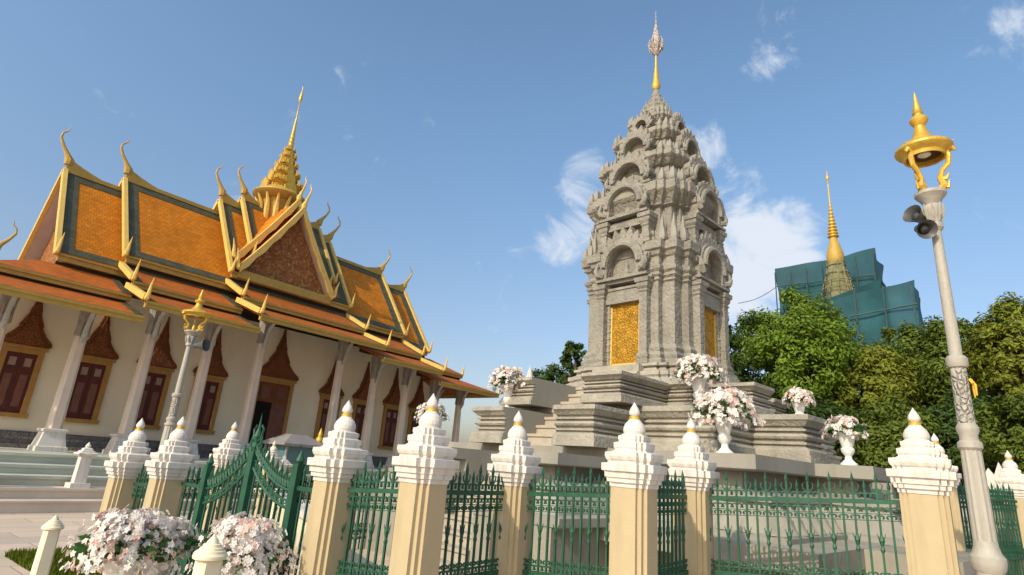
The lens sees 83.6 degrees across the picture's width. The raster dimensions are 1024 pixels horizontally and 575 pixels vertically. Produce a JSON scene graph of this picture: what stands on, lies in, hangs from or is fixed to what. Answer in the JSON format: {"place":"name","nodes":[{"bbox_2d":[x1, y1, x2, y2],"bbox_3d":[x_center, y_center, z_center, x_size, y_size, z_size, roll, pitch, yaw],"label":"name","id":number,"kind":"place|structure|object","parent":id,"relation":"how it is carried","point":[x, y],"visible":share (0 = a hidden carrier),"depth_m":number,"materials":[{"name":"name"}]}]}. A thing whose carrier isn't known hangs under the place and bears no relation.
{"place":"outdoors","nodes":[
{"label":"outdoors","id":0,"kind":"place"},
{"bbox_2d":[0,87,499,513],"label":"temple hall","id":1,"kind":"structure","parent":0,"point":[305,328],"depth_m":20.17,"materials":[{"name":"orange tile"}]},
{"bbox_2d":[0,220,17,249],"bbox_3d":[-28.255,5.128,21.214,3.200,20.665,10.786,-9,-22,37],"label":"roof finial","id":2,"kind":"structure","parent":1,"relation":"part of","point":[5,241],"depth_m":27.76,"materials":[{"name":"yellow metal"}]},
{"bbox_2d":[0,301,51,417],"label":"window","id":3,"kind":"structure","parent":1,"relation":"in","point":[19,372],"depth_m":16.77,"materials":[{"name":"red wood"}]},
{"bbox_2d":[64,442,98,487],"bbox_3d":[-9.698,4.002,12.945,0.380,0.990,0.380,-9,-22,37],"label":"terrace post","id":4,"kind":"object","parent":1,"relation":"on","point":[86,454],"visible":1,"depth_m":12.84,"materials":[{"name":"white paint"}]},
{"bbox_2d":[64,316,118,423],"bbox_3d":[-13.288,2.349,18.206,0.180,3.810,1.266,-9,-22,37],"label":"window","id":5,"kind":"structure","parent":1,"relation":"in","point":[99,355],"depth_m":18.11,"materials":[{"name":"red wood"}]},
{"bbox_2d":[135,317,176,429],"bbox_3d":[-12.174,2.851,19.556,0.180,3.810,1.266,-9,-22,37],"label":"window","id":6,"kind":"structure","parent":1,"relation":"in","point":[162,365],"depth_m":19.53,"materials":[{"name":"red wood"}]},
{"bbox_2d":[185,328,227,433],"bbox_3d":[-11.049,3.358,20.920,0.180,3.810,1.266,-9,-22,37],"label":"window","id":7,"kind":"structure","parent":1,"relation":"in","point":[217,374],"depth_m":20.91,"materials":[{"name":"red wood"}]},
{"bbox_2d":[248,330,298,448],"bbox_3d":[-9.485,4.175,22.792,0.180,5.100,1.944,-9,-22,37],"label":"door","id":8,"kind":"structure","parent":1,"relation":"in","point":[277,381],"depth_m":22.81,"materials":[{"name":"red wood"}]},
{"bbox_2d":[263,434,322,466],"bbox_3d":[-7.233,5.388,18.965,1.400,1.000,1.600,-9,-22,37],"label":"glass booth","id":9,"kind":"object","parent":1,"relation":"on","point":[293,450],"visible":0.46,"depth_m":18.58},
{"bbox_2d":[312,428,322,455],"bbox_3d":[-6.508,5.370,19.231,0.468,1.296,0.480,-9,-22,37],"label":"gilded planter","id":10,"kind":"object","parent":1,"relation":"on","point":[319,438],"visible":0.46,"depth_m":19.27,"materials":[{"name":"gold metal"}]},
{"bbox_2d":[313,360,343,439],"bbox_3d":[-7.843,4.801,24.806,0.180,3.810,1.266,-9,-22,37],"label":"window","id":11,"kind":"structure","parent":1,"relation":"in","point":[325,392],"depth_m":24.52,"materials":[{"name":"red wood"}]},
{"bbox_2d":[352,362,369,439],"bbox_3d":[-6.779,5.281,26.096,0.180,3.810,1.266,-9,-22,37],"label":"window","id":12,"kind":"structure","parent":1,"relation":"in","point":[359,400],"depth_m":25.93,"materials":[{"name":"red wood"}]},
{"bbox_2d":[377,368,399,449],"bbox_3d":[-5.703,5.766,27.402,0.180,3.810,1.266,-9,-22,37],"label":"window","id":13,"kind":"structure","parent":1,"relation":"in","point":[391,402],"depth_m":27.19,"materials":[{"name":"red wood"}]},
{"bbox_2d":[405,377,424,443],"bbox_3d":[-4.705,6.215,28.610,0.180,3.810,1.266,-9,-22,37],"label":"window","id":14,"kind":"structure","parent":1,"relation":"in","point":[418,399],"depth_m":28.43,"materials":[{"name":"red wood"}]},
{"bbox_2d":[0,500,969,574],"bbox_3d":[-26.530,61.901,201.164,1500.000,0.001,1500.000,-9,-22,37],"label":"ground","id":15,"kind":"structure","parent":0,"point":[20,530],"depth_m":9.66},
{"bbox_2d":[30,514,64,574],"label":"stone bollard","id":16,"kind":"object","parent":15,"relation":"on","point":[53,527],"visible":1,"depth_m":5.88,"materials":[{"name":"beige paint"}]},
{"bbox_2d":[90,418,150,568],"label":"fence pillar","id":17,"kind":"structure","parent":15,"relation":"on","point":[126,461],"depth_m":7.35,"materials":[{"name":"yellow paint"}]},
{"bbox_2d":[58,504,189,574],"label":"flower urn","id":18,"kind":"object","parent":15,"relation":"on","point":[117,541],"visible":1,"depth_m":4.70,"materials":[{"name":"white plant"}]},
{"bbox_2d":[129,463,149,513],"bbox_3d":[-4.722,3.182,7.096,0.620,1.985,0.200,-4,-19,25],"label":"iron fence panel","id":19,"kind":"object","parent":15,"relation":"on","point":[138,484],"visible":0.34,"depth_m":7.32,"materials":[{"name":"green metal"}]},
{"bbox_2d":[137,416,198,574],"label":"fence pillar","id":20,"kind":"structure","parent":15,"relation":"on","point":[170,462],"depth_m":7.03,"materials":[{"name":"white paint"}]},
{"bbox_2d":[166,416,313,574],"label":"iron gate","id":21,"kind":"structure","parent":20,"relation":"attached to","point":[253,455],"depth_m":6.18,"materials":[{"name":"green metal"}]},
{"bbox_2d":[158,290,212,450],"bbox_3d":[-7.908,2.551,13.539,0.718,5.273,0.702,5,-17,-1],"label":"lamp post","id":22,"kind":"object","parent":15,"relation":"on","point":[196,312],"visible":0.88,"depth_m":13.80,"materials":[{"name":"white metal"}]},
{"bbox_2d":[194,339,209,350],"bbox_3d":[-7.495,1.377,13.794,0.311,0.310,0.312,2,-17,8],"label":"loudspeaker","id":23,"kind":"object","parent":22,"relation":"attached to","point":[204,344],"visible":1,"depth_m":13.78,"materials":[{"name":"grey metal"}]},
{"bbox_2d":[192,534,227,574],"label":"stone bollard","id":24,"kind":"object","parent":15,"relation":"on","point":[210,556],"visible":1,"depth_m":4.24,"materials":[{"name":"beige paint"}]},
{"bbox_2d":[198,422,242,545],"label":"fence pillar","id":25,"kind":"structure","parent":15,"relation":"on","point":[228,448],"depth_m":9.69,"materials":[{"name":"white paint"}]},
{"bbox_2d":[140,467,375,549],"bbox_3d":[-3.815,3.861,8.967,0.200,1.962,4.244,-8,-21,35],"label":"iron fence panel","id":26,"kind":"object","parent":15,"relation":"on","point":[303,497],"visible":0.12,"depth_m":8.82,"materials":[{"name":"green metal"}]},
{"bbox_2d":[254,441,281,517],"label":"fence pillar","id":27,"kind":"structure","parent":15,"relation":"on","point":[273,449],"depth_m":13.11,"materials":[{"name":"white paint"}]},
{"bbox_2d":[275,455,292,491],"bbox_3d":[-6.189,5.008,15.375,0.388,1.010,0.388,-9,-22,37],"label":"terrace post","id":28,"kind":"object","parent":15,"relation":"on","point":[286,462],"visible":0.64,"depth_m":15.37,"materials":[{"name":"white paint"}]},
{"bbox_2d":[269,492,309,574],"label":"wall","id":29,"kind":"structure","parent":15,"relation":"on","point":[298,531],"depth_m":7.53,"materials":[{"name":"beige paint"}]},
{"bbox_2d":[298,401,370,574],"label":"fence pillar","id":30,"kind":"structure","parent":15,"relation":"on","point":[336,462],"depth_m":5.27,"materials":[{"name":"white paint"}]},
{"bbox_2d":[335,460,399,574],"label":"iron fence panel","id":31,"kind":"object","parent":15,"relation":"on","point":[369,490],"visible":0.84,"depth_m":5.12,"materials":[{"name":"green metal"}]},
{"bbox_2d":[388,393,459,574],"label":"fence pillar","id":32,"kind":"structure","parent":15,"relation":"on","point":[425,463],"depth_m":4.75,"materials":[{"name":"white paint"}]},
{"bbox_2d":[439,464,503,574],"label":"iron fence panel","id":33,"kind":"object","parent":15,"relation":"on","point":[449,508],"visible":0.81,"depth_m":5.38,"materials":[{"name":"green metal"}]},
{"bbox_2d":[487,411,542,574],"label":"fence pillar","id":34,"kind":"structure","parent":15,"relation":"on","point":[516,462],"depth_m":5.75,"materials":[{"name":"white paint"}]},
{"bbox_2d":[526,365,532,376],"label":"white chedi","id":35,"kind":"structure","parent":15,"relation":"on","point":[529,374],"depth_m":23.92,"materials":[{"name":"paint"}]},
{"bbox_2d":[532,363,569,384],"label":"tree","id":36,"kind":"object","parent":15,"relation":"on","point":[550,372],"visible":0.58,"depth_m":24.52,"materials":[{"name":"green plant"}]},
{"bbox_2d":[522,465,610,574],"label":"iron fence panel","id":37,"kind":"object","parent":15,"relation":"on","point":[557,494],"visible":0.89,"depth_m":5.47,"materials":[{"name":"green metal"}]},
{"bbox_2d":[559,340,587,383],"bbox_3d":[2.473,5.551,23.385,1.413,6.862,1.192,-9,-22,37],"label":"tree","id":38,"kind":"object","parent":15,"relation":"on","point":[571,348],"visible":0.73,"depth_m":24.01,"materials":[{"name":"green plant"}]},
{"bbox_2d":[601,402,666,574],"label":"fence pillar","id":39,"kind":"structure","parent":15,"relation":"on","point":[634,470],"depth_m":5.01,"materials":[{"name":"white paint"}]},
{"bbox_2d":[657,468,688,574],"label":"iron fence panel","id":40,"kind":"object","parent":15,"relation":"on","point":[676,569],"visible":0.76,"depth_m":5.73,"materials":[{"name":"green metal"}]},
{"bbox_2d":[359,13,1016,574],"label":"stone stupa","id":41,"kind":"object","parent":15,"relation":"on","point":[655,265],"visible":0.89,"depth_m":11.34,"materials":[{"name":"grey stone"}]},
{"bbox_2d":[414,402,449,422],"bbox_3d":[-1.946,3.221,13.799,0.860,0.945,0.931,5,-17,-1],"label":"flower urn","id":42,"kind":"object","parent":41,"relation":"on","point":[419,413],"visible":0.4,"depth_m":13.72,"materials":[{"name":"white plant"}]},
{"bbox_2d":[486,365,525,407],"bbox_3d":[-0.047,2.180,12.389,0.948,0.973,0.994,-3,-19,24],"label":"flower urn","id":43,"kind":"object","parent":41,"relation":"on","point":[507,373],"visible":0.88,"depth_m":12.27,"materials":[{"name":"white plant"}]},
{"bbox_2d":[610,302,638,365],"bbox_3d":[2.677,1.103,13.438,0.090,1.500,0.870,20,-23,-41],"label":"door","id":44,"kind":"structure","parent":41,"relation":"in","point":[624,335],"depth_m":13.45,"materials":[{"name":"yellow paint"}]},
{"bbox_2d":[669,353,728,400],"bbox_3d":[3.406,1.699,10.518,1.002,1.025,1.063,7,-17,-7],"label":"flower urn","id":45,"kind":"object","parent":41,"relation":"on","point":[697,371],"visible":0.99,"depth_m":10.39,"materials":[{"name":"white plant"}]},
{"bbox_2d":[704,308,716,360],"bbox_3d":[4.546,1.229,13.387,0.870,1.500,0.090,20,-23,-41],"label":"door","id":46,"kind":"structure","parent":41,"relation":"in","point":[709,317],"depth_m":13.55,"materials":[{"name":"yellow paint"}]},
{"bbox_2d":[688,386,765,452],"bbox_3d":[3.319,2.047,8.900,1.050,1.057,1.230,19,-22,-39],"label":"flower urn","id":47,"kind":"object","parent":41,"relation":"on","point":[717,403],"visible":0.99,"depth_m":8.77,"materials":[{"name":"white plant"}]},
{"bbox_2d":[782,386,815,413],"bbox_3d":[6.214,2.571,12.368,0.673,0.858,0.692,-8,-21,34],"label":"flower urn","id":48,"kind":"object","parent":41,"relation":"on","point":[799,399],"visible":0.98,"depth_m":12.27,"materials":[{"name":"white plant"}]},
{"bbox_2d":[821,414,868,465],"bbox_3d":[5.593,2.548,9.593,0.618,0.838,0.719,17,-21,-35],"label":"flower urn","id":49,"kind":"object","parent":41,"relation":"on","point":[846,430],"visible":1,"depth_m":9.48,"materials":[{"name":"white plant"}]},
{"bbox_2d":[667,418,719,574],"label":"fence pillar","id":50,"kind":"structure","parent":15,"relation":"on","point":[696,466],"depth_m":6.04,"materials":[{"name":"white paint"}]},
{"bbox_2d":[728,309,762,381],"bbox_3d":[9.824,5.319,24.702,3.363,9.141,3.565,-9,-22,37],"label":"tree","id":51,"kind":"object","parent":15,"relation":"on","point":[739,361],"visible":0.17,"depth_m":24.61,"materials":[{"name":"green plant"}]},
{"bbox_2d":[738,372,797,409],"bbox_3d":[9.698,6.206,22.246,3.781,5.989,4.131,3,-17,5],"label":"tree","id":52,"kind":"object","parent":15,"relation":"on","point":[757,377],"visible":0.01,"depth_m":22.56,"materials":[{"name":"green plant"}]},
{"bbox_2d":[737,283,865,408],"bbox_3d":[10.844,4.313,21.166,4.331,9.122,4.386,-9,-22,37],"label":"tree","id":53,"kind":"object","parent":15,"relation":"on","point":[779,348],"visible":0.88,"depth_m":20.64,"materials":[{"name":"green plant"}]},
{"bbox_2d":[709,471,904,574],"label":"iron fence panel","id":54,"kind":"object","parent":15,"relation":"on","point":[820,500],"visible":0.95,"depth_m":5.60,"materials":[{"name":"green metal"}]},
{"bbox_2d":[783,397,881,465],"bbox_3d":[10.421,5.949,19.073,3.492,4.719,3.477,-9,-22,37],"label":"tree","id":55,"kind":"object","parent":15,"relation":"on","point":[820,411],"visible":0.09,"depth_m":18.78,"materials":[{"name":"green plant"}]},
{"bbox_2d":[774,170,925,396],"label":"scaffolded building","id":56,"kind":"structure","parent":15,"relation":"on","point":[854,287],"depth_m":39.62,"materials":[{"name":"fabric"}]},
{"bbox_2d":[808,338,921,418],"bbox_3d":[12.879,5.377,20.718,3.474,7.126,3.898,2,-17,9],"label":"tree","id":57,"kind":"object","parent":15,"relation":"on","point":[882,370],"visible":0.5,"depth_m":20.28,"materials":[{"name":"green plant"}]},
{"bbox_2d":[828,392,958,467],"bbox_3d":[11.910,5.664,17.869,3.582,4.767,3.843,-9,-22,37],"label":"tree","id":58,"kind":"object","parent":15,"relation":"on","point":[887,432],"visible":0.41,"depth_m":17.18,"materials":[{"name":"green plant"}]},
{"bbox_2d":[870,320,946,410],"bbox_3d":[15.601,5.280,21.594,3.592,8.219,3.474,9,-18,-15],"label":"tree","id":59,"kind":"object","parent":15,"relation":"on","point":[905,342],"visible":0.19,"depth_m":21.77,"materials":[{"name":"green plant"}]},
{"bbox_2d":[885,408,960,574],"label":"fence pillar","id":60,"kind":"structure","parent":15,"relation":"on","point":[923,479],"depth_m":4.99,"materials":[{"name":"white paint"}]},
{"bbox_2d":[931,434,965,550],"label":"fence pillar","id":61,"kind":"structure","parent":15,"relation":"on","point":[957,523],"depth_m":8.15,"materials":[{"name":"white paint"}]},
{"bbox_2d":[894,92,1007,574],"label":"lamp post","id":62,"kind":"object","parent":15,"relation":"on","point":[923,147],"visible":0.97,"depth_m":4.99,"materials":[{"name":"grey metal"}]},
{"bbox_2d":[902,205,926,222],"bbox_3d":[3.885,-0.696,5.486,0.192,0.176,0.182,10,-18,-17],"label":"loudspeaker","id":63,"kind":"object","parent":62,"relation":"attached to","point":[913,213],"visible":0.9,"depth_m":5.49,"materials":[{"name":"grey metal"}]},
{"bbox_2d":[914,219,937,238],"bbox_3d":[3.837,-0.533,5.358,0.172,0.185,0.207,6,-17,-6],"label":"loudspeaker","id":64,"kind":"object","parent":62,"relation":"attached to","point":[926,229],"visible":1,"depth_m":5.33,"materials":[{"name":"grey metal"}]},
{"bbox_2d":[968,378,977,397],"bbox_3d":[3.939,0.854,4.882,0.050,0.161,0.056,4,-17,1],"label":"ribbon","id":65,"kind":"object","parent":62,"relation":"attached to","point":[974,387],"visible":1,"depth_m":4.88,"materials":[{"name":"yellow fabric"}]},
{"bbox_2d":[908,314,1022,408],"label":"tree","id":66,"kind":"object","parent":15,"relation":"on","point":[934,344],"visible":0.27,"depth_m":20.40,"materials":[{"name":"green plant"}]},
{"bbox_2d":[916,388,1023,491],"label":"tree","id":67,"kind":"object","parent":15,"relation":"on","point":[945,412],"visible":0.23,"depth_m":16.26,"materials":[{"name":"green plant"}]},
{"bbox_2d":[957,481,1023,574],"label":"iron fence panel","id":68,"kind":"object","parent":15,"relation":"on","point":[1012,549],"visible":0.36,"depth_m":8.97,"materials":[{"name":"green metal"}]},
{"bbox_2d":[986,468,994,494],"bbox_3d":[8.380,4.255,9.846,0.600,2.200,0.600,-9,-22,37],"label":"boundary stone","id":69,"kind":"object","parent":15,"relation":"on","point":[989,475],"visible":0.05,"depth_m":10.08,"materials":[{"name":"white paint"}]},
{"bbox_2d":[961,291,1023,403],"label":"tree","id":70,"kind":"object","parent":15,"relation":"on","point":[995,359],"visible":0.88,"depth_m":17.28,"materials":[{"name":"green plant"}]},
{"bbox_2d":[973,393,1023,473],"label":"tree","id":71,"kind":"object","parent":15,"relation":"on","point":[997,413],"visible":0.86,"depth_m":14.78,"materials":[{"name":"green plant"}]},
{"bbox_2d":[992,462,1008,544],"bbox_3d":[8.503,4.183,9.768,0.600,2.310,0.600,-9,-22,37],"label":"boundary stone","id":72,"kind":"object","parent":15,"relation":"on","point":[998,470],"visible":0.18,"depth_m":9.80,"materials":[{"name":"white paint"}]},
{"bbox_2d":[993,451,1023,574],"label":"fence pillar","id":73,"kind":"structure","parent":15,"relation":"on","point":[1011,475],"depth_m":9.45,"materials":[{"name":"white paint"}]},
{"label":"lawn bed","id":74,"kind":"structure","parent":15,"relation":"on","visible":0},
{"bbox_2d":[5,545,101,574],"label":"grass","id":75,"kind":"structure","parent":74,"relation":"on","point":[24,558],"depth_m":7.23,"materials":[{"name":"green plant"}]},
{"bbox_2d":[140,516,202,574],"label":"flower urn","id":76,"kind":"object","parent":74,"relation":"on","point":[178,523],"visible":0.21,"depth_m":5.48,"materials":[{"name":"white plant"}]},
{"bbox_2d":[184,511,299,574],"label":"flower urn","id":77,"kind":"object","parent":74,"relation":"on","point":[245,542],"visible":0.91,"depth_m":4.90,"materials":[{"name":"white plant"}]},
{"bbox_2d":[0,0,1023,499],"label":"sky","id":78,"kind":"structure","parent":0,"point":[469,141],"materials":[{"name":"blue"}]}
]}

